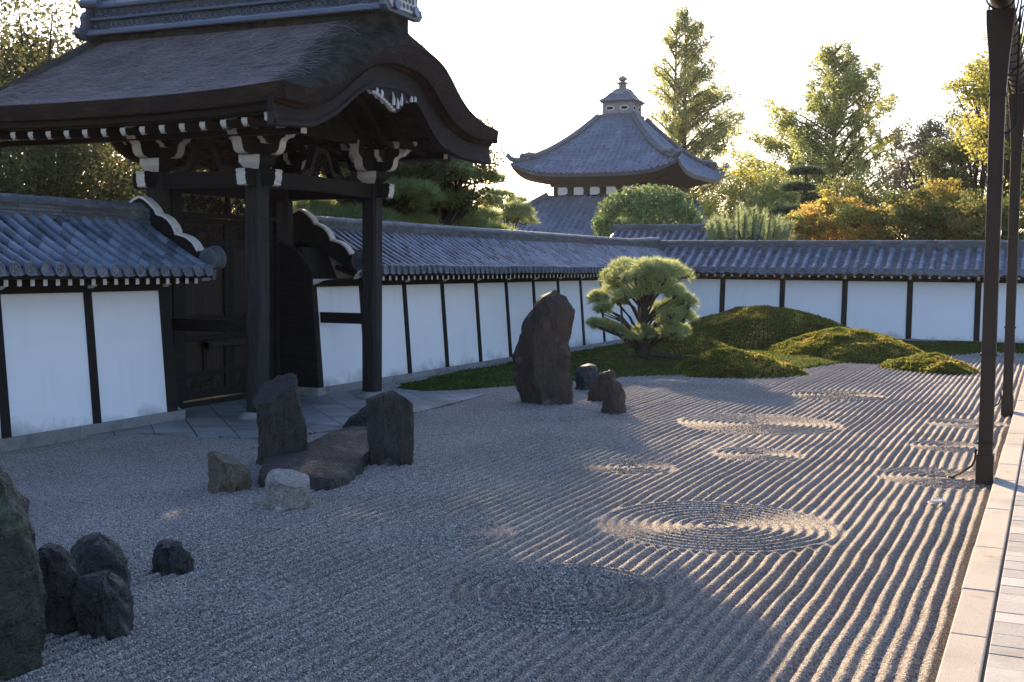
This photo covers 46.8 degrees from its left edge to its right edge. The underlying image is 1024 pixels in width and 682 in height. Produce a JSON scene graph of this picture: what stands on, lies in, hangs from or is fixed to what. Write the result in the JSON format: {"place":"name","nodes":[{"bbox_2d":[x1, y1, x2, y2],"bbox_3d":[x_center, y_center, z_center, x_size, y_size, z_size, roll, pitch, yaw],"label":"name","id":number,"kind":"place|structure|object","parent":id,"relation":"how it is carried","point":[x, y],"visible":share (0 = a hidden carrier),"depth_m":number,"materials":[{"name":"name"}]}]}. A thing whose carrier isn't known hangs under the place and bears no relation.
{"place":"outdoors","nodes":[
{"label":"outdoors","id":0,"kind":"place"},
{"bbox_2d":[88,388,484,439],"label":"paving","id":1,"kind":"structure","parent":0,"point":[332,412],"depth_m":19.17,"materials":[{"name":"stone"}]},
{"bbox_2d":[0,193,226,451],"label":"plaster wall","id":2,"kind":"structure","parent":1,"relation":"on","point":[86,342],"depth_m":16.90,"materials":[{"name":"paint"}]},
{"bbox_2d":[0,0,498,419],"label":"thatched gate","id":3,"kind":"structure","parent":1,"relation":"on","point":[267,107],"depth_m":19.72,"materials":[{"name":"brown plant"}]},
{"bbox_2d":[182,217,229,400],"bbox_3d":[-5.329,-0.565,20.507,0.080,3.110,1.305,2,4,25],"label":"door leaf","id":4,"kind":"structure","parent":3,"relation":"in","point":[206,373],"depth_m":20.56,"materials":[{"name":"brown wood"}]},
{"bbox_2d":[229,220,273,393],"bbox_3d":[-4.782,-0.637,21.700,0.080,3.110,1.305,2,4,25],"label":"door leaf","id":5,"kind":"structure","parent":3,"relation":"in","point":[237,261],"depth_m":21.40,"materials":[{"name":"brown wood"}]},
{"bbox_2d":[280,209,669,395],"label":"plaster wall","id":6,"kind":"structure","parent":1,"relation":"on","point":[456,298],"depth_m":26.16,"materials":[{"name":"paint"}]},
{"bbox_2d":[0,352,1023,681],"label":"gravel","id":7,"kind":"structure","parent":0,"point":[688,528],"depth_m":10.69,"materials":[{"name":"grey gravel"}]},
{"bbox_2d":[0,466,47,680],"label":"boulder","id":8,"kind":"object","parent":7,"relation":"on","point":[23,596],"visible":0.99,"depth_m":7.07,"materials":[{"name":"grey stone"}]},
{"bbox_2d":[38,542,79,635],"bbox_3d":[-3.041,1.721,7.897,0.319,0.767,0.283,2,4,25],"label":"stone","id":9,"kind":"object","parent":7,"relation":"on","point":[60,575],"visible":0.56,"depth_m":7.81,"materials":[{"name":"grey stone"}]},
{"bbox_2d":[70,532,130,587],"bbox_3d":[-3.158,1.749,9.029,0.466,0.593,0.492,-2,4,-29],"label":"stone","id":10,"kind":"object","parent":7,"relation":"on","point":[94,552],"visible":0.57,"depth_m":8.89,"materials":[{"name":"grey stone"}]},
{"bbox_2d":[70,569,133,640],"bbox_3d":[-2.726,1.821,7.882,0.410,0.610,0.373,0,4,-12],"label":"stone","id":11,"kind":"object","parent":7,"relation":"on","point":[102,603],"visible":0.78,"depth_m":7.78,"materials":[{"name":"grey stone"}]},
{"bbox_2d":[151,539,193,576],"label":"stone","id":12,"kind":"object","parent":7,"relation":"on","point":[170,556],"visible":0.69,"depth_m":9.40,"materials":[{"name":"grey stone"}]},
{"bbox_2d":[207,451,251,493],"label":"stone","id":13,"kind":"object","parent":7,"relation":"on","point":[226,473],"visible":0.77,"depth_m":12.82,"materials":[{"name":"grey stone"}]},
{"bbox_2d":[253,373,308,464],"bbox_3d":[-2.875,1.046,14.742,0.679,1.271,0.565,0,4,-12],"label":"standing stone","id":14,"kind":"object","parent":7,"relation":"on","point":[281,423],"visible":0.84,"depth_m":14.59,"materials":[{"name":"grey stone"}]},
{"bbox_2d":[256,468,310,510],"bbox_3d":[-2.312,1.576,12.038,0.370,0.552,0.550,7,8,60],"label":"stone","id":15,"kind":"object","parent":7,"relation":"on","point":[286,489],"visible":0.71,"depth_m":11.94,"materials":[{"name":"stone"}]},
{"bbox_2d":[258,426,369,490],"bbox_3d":[-2.361,1.464,14.914,1.244,0.315,3.973,1,4,2],"label":"flat stone","id":16,"kind":"object","parent":7,"relation":"on","point":[334,459],"visible":0.69,"depth_m":14.06,"materials":[{"name":"stone"}]},
{"bbox_2d":[343,406,366,427],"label":"stone","id":17,"kind":"object","parent":7,"relation":"on","point":[358,418],"visible":0.29,"depth_m":17.00,"materials":[{"name":"grey stone"}]},
{"bbox_2d":[365,390,413,465],"bbox_3d":[-1.522,1.150,14.751,0.611,1.073,0.438,0,4,-5],"label":"standing stone","id":18,"kind":"object","parent":7,"relation":"on","point":[390,425],"visible":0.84,"depth_m":14.60,"materials":[{"name":"grey stone"}]},
{"bbox_2d":[382,343,620,388],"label":"drain kerb","id":19,"kind":"structure","parent":7,"relation":"on","point":[392,385],"depth_m":24.44,"materials":[{"name":"stone"}]},
{"bbox_2d":[512,289,574,404],"bbox_3d":[0.558,0.179,21.333,1.146,2.220,0.662,1,4,5],"label":"standing stone","id":20,"kind":"object","parent":7,"relation":"on","point":[541,355],"visible":0.88,"depth_m":21.12,"materials":[{"name":"grey stone"}]},
{"bbox_2d":[574,363,598,390],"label":"stone","id":21,"kind":"object","parent":7,"relation":"on","point":[586,374],"visible":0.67,"depth_m":23.60,"materials":[{"name":"grey stone"}]},
{"bbox_2d":[587,369,615,401],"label":"stone","id":22,"kind":"object","parent":7,"relation":"on","point":[596,392],"visible":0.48,"depth_m":21.65,"materials":[{"name":"grey stone"}]},
{"bbox_2d":[601,378,626,414],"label":"standing stone","id":23,"kind":"object","parent":7,"relation":"on","point":[614,399],"visible":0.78,"depth_m":19.86,"materials":[{"name":"grey stone"}]},
{"bbox_2d":[876,352,980,375],"bbox_3d":[10.350,0.522,29.159,3.157,0.536,2.354,10,10,69],"label":"moss mound","id":24,"kind":"object","parent":7,"relation":"on","point":[933,363],"visible":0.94,"depth_m":28.51,"materials":[{"name":"green plant"}]},
{"bbox_2d":[0,0,1023,239],"label":"sky","id":25,"kind":"structure","parent":0,"point":[539,70],"materials":[{"name":"white"}]},
{"bbox_2d":[398,338,1019,390],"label":"moss ground","id":26,"kind":"structure","parent":0,"point":[649,366],"depth_m":27.48,"materials":[{"name":"green plant"}]},
{"bbox_2d":[584,255,699,359],"bbox_3d":[3.304,-0.743,29.501,2.901,2.881,2.727,2,4,25],"label":"pine tree","id":27,"kind":"object","parent":26,"relation":"on","point":[651,277],"visible":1,"depth_m":29.02,"materials":[{"name":"green plant"}]},
{"bbox_2d":[627,334,728,353],"bbox_3d":[4.810,0.124,32.990,3.510,0.744,3.039,2,4,25],"label":"moss mound","id":28,"kind":"object","parent":26,"relation":"on","point":[691,344],"visible":0.41,"depth_m":32.29,"materials":[{"name":"green plant"}]},
{"bbox_2d":[673,346,809,378],"bbox_3d":[5.244,0.482,27.684,3.407,0.728,3.664,2,4,25],"label":"moss mound","id":29,"kind":"object","parent":26,"relation":"on","point":[730,362],"visible":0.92,"depth_m":26.89,"materials":[{"name":"green plant"}]},
{"bbox_2d":[686,305,848,348],"bbox_3d":[7.994,-0.434,36.950,7.555,1.414,5.288,1,4,2],"label":"moss mound","id":30,"kind":"object","parent":26,"relation":"on","point":[758,326],"visible":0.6,"depth_m":35.66,"materials":[{"name":"green plant"}]},
{"bbox_2d":[764,327,928,364],"bbox_3d":[9.488,0.052,33.341,5.211,0.932,5.560,2,4,25],"label":"moss mound","id":31,"kind":"object","parent":26,"relation":"on","point":[857,346],"visible":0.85,"depth_m":31.89,"materials":[{"name":"green plant"}]},
{"bbox_2d":[928,497,946,502],"bbox_3d":[4.460,1.668,12.430,0.189,0.080,0.058,0,4,-6],"label":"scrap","id":32,"kind":"object","parent":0,"point":[937,500],"visible":1,"depth_m":12.42,"materials":[{"name":"white paper"}]},
{"bbox_2d":[980,445,1023,681],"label":"walkway","id":33,"kind":"structure","parent":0,"point":[1004,658],"depth_m":8.32,"materials":[{"name":"grey stone"}]},
{"label":"ground","id":34,"kind":"structure","parent":0,"visible":0},
{"bbox_2d":[0,0,64,197],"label":"broadleaf tree","id":35,"kind":"object","parent":34,"relation":"on","point":[20,68],"visible":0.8,"depth_m":21.60,"materials":[{"name":"green plant"}]},
{"bbox_2d":[0,73,171,201],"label":"broadleaf tree","id":36,"kind":"object","parent":34,"relation":"on","point":[67,185],"visible":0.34,"depth_m":25.84,"materials":[{"name":"green plant"}]},
{"bbox_2d":[0,0,206,209],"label":"broadleaf tree","id":37,"kind":"object","parent":34,"relation":"on","point":[47,54],"visible":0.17,"depth_m":30.29,"materials":[{"name":"green plant"}]},
{"bbox_2d":[72,143,293,220],"bbox_3d":[-9.496,-2.799,32.020,7.400,6.734,7.038,-1,4,-19],"label":"broadleaf tree","id":38,"kind":"object","parent":34,"relation":"on","point":[198,208],"depth_m":30.73,"materials":[{"name":"green plant"}]},
{"bbox_2d":[213,197,337,219],"bbox_3d":[-6.606,-2.023,34.714,4.206,5.051,7.365,2,4,25],"label":"pine tree","id":39,"kind":"object","parent":34,"relation":"on","point":[244,204],"depth_m":33.08,"materials":[{"name":"green plant"}]},
{"bbox_2d":[299,155,477,209],"bbox_3d":[-3.699,-3.368,31.880,5.198,7.962,5.280,2,4,25],"label":"broadleaf tree","id":40,"kind":"object","parent":34,"relation":"on","point":[426,166],"visible":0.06,"depth_m":31.62,"materials":[{"name":"green plant"}]},
{"bbox_2d":[293,158,522,230],"bbox_3d":[-3.042,-2.363,33.871,4.947,5.947,8.447,2,4,25],"label":"pine tree","id":41,"kind":"object","parent":34,"relation":"on","point":[420,193],"visible":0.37,"depth_m":32.53,"materials":[{"name":"green plant"}]},
{"bbox_2d":[404,117,506,225],"bbox_3d":[-2.165,-3.353,34.521,3.771,7.611,4.012,-1,4,-26],"label":"broadleaf tree","id":42,"kind":"object","parent":34,"relation":"on","point":[439,209],"visible":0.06,"depth_m":33.99,"materials":[{"name":"green plant"}]},
{"bbox_2d":[473,186,539,228],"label":"pine tree","id":43,"kind":"object","parent":34,"relation":"on","point":[514,208],"visible":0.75,"depth_m":47.60,"materials":[{"name":"green plant"}]},
{"bbox_2d":[494,76,729,235],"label":"temple tower","id":44,"kind":"structure","parent":34,"relation":"on","point":[618,144],"depth_m":83.87,"materials":[{"name":"tile"}]},
{"bbox_2d":[591,183,703,236],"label":"clipped bush","id":45,"kind":"object","parent":34,"relation":"on","point":[637,203],"visible":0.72,"depth_m":51.94,"materials":[{"name":"green plant"}]},
{"bbox_2d":[611,224,770,239],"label":"plaster wall","id":46,"kind":"structure","parent":34,"relation":"on","point":[678,231],"depth_m":48.92,"materials":[{"name":"tile"}]},
{"bbox_2d":[642,2,756,213],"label":"conifer tree","id":47,"kind":"object","parent":34,"relation":"on","point":[685,119],"visible":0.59,"depth_m":102.92,"materials":[{"name":"green plant"}]},
{"bbox_2d":[697,158,782,223],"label":"broadleaf tree","id":48,"kind":"object","parent":34,"relation":"on","point":[732,191],"visible":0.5,"depth_m":65.89,"materials":[{"name":"green plant"}]},
{"bbox_2d":[702,202,796,239],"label":"young pine","id":49,"kind":"object","parent":34,"relation":"on","point":[778,231],"visible":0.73,"depth_m":45.63,"materials":[{"name":"green plant"}]},
{"bbox_2d":[726,170,825,234],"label":"broadleaf tree","id":50,"kind":"object","parent":34,"relation":"on","point":[780,197],"visible":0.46,"depth_m":62.90,"materials":[{"name":"green plant"}]},
{"bbox_2d":[771,214,830,239],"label":"maple tree","id":51,"kind":"object","parent":34,"relation":"on","point":[801,232],"visible":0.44,"depth_m":48.84,"materials":[{"name":"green plant"}]},
{"bbox_2d":[771,164,834,218],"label":"pine tree","id":52,"kind":"object","parent":34,"relation":"on","point":[805,186],"visible":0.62,"depth_m":55.77,"materials":[{"name":"green plant"}]},
{"bbox_2d":[716,35,927,236],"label":"conifer tree","id":53,"kind":"object","parent":34,"relation":"on","point":[848,86],"visible":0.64,"depth_m":71.32,"materials":[{"name":"green plant"}]},
{"bbox_2d":[787,189,884,239],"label":"maple tree","id":54,"kind":"object","parent":34,"relation":"on","point":[839,210],"visible":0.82,"depth_m":48.53,"materials":[{"name":"orange plant"}]},
{"bbox_2d":[658,240,1023,342],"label":"plaster wall","id":55,"kind":"structure","parent":34,"relation":"on","point":[919,290],"depth_m":39.67,"materials":[{"name":"paint"}]},
{"bbox_2d":[786,174,904,238],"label":"broadleaf tree","id":56,"kind":"object","parent":34,"relation":"on","point":[854,190],"visible":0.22,"depth_m":57.48,"materials":[{"name":"orange plant"}]},
{"bbox_2d":[864,188,971,239],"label":"maple tree","id":57,"kind":"object","parent":34,"relation":"on","point":[904,217],"visible":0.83,"depth_m":47.05,"materials":[{"name":"green plant"}]},
{"bbox_2d":[878,111,986,229],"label":"broadleaf tree","id":58,"kind":"object","parent":34,"relation":"on","point":[924,134],"visible":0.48,"depth_m":59.04,"materials":[{"name":"green plant"}]},
{"bbox_2d":[881,177,1002,232],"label":"maple tree","id":59,"kind":"object","parent":34,"relation":"on","point":[946,194],"visible":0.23,"depth_m":48.96,"materials":[{"name":"orange plant"}]},
{"bbox_2d":[911,95,1023,214],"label":"broadleaf tree","id":60,"kind":"object","parent":34,"relation":"on","point":[948,151],"visible":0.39,"depth_m":55.34,"materials":[{"name":"green plant"}]},
{"bbox_2d":[931,187,1023,239],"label":"maple tree","id":61,"kind":"object","parent":34,"relation":"on","point":[972,223],"visible":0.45,"depth_m":45.59,"materials":[{"name":"green plant"}]},
{"bbox_2d":[936,378,1023,681],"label":"kerb","id":62,"kind":"structure","parent":34,"relation":"on","point":[963,658],"depth_m":9.25,"materials":[{"name":"stone"}]},
{"bbox_2d":[940,27,1023,238],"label":"broadleaf tree","id":63,"kind":"object","parent":34,"relation":"on","point":[975,95],"visible":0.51,"depth_m":49.73,"materials":[{"name":"green plant"}]},
{"bbox_2d":[1003,149,1023,196],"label":"broadleaf tree","id":64,"kind":"object","parent":34,"relation":"on","point":[1022,194],"visible":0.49,"depth_m":48.31,"materials":[{"name":"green plant"}]},
{"bbox_3d":[5.750,-4.660,8.650,3.850,1.910,27.000,2,4,25],"label":"hall eave","id":65,"kind":"object","parent":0,"visible":0},
{"bbox_2d":[986,0,1023,93],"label":"gutter","id":66,"kind":"object","parent":65,"relation":"attached to","point":[1000,4],"visible":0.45,"depth_m":15.98,"materials":[{"name":"brown metal"}]},
{"bbox_2d":[947,5,1023,485],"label":"downspout","id":67,"kind":"object","parent":66,"relation":"attached to","point":[1000,24],"visible":0.92,"depth_m":13.41,"materials":[{"name":"brown metal"}]},
{"bbox_2d":[995,93,1023,416],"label":"downspout","id":68,"kind":"object","parent":66,"relation":"attached to","point":[1015,176],"visible":0.84,"depth_m":19.79,"materials":[{"name":"brown metal"}]}
]}

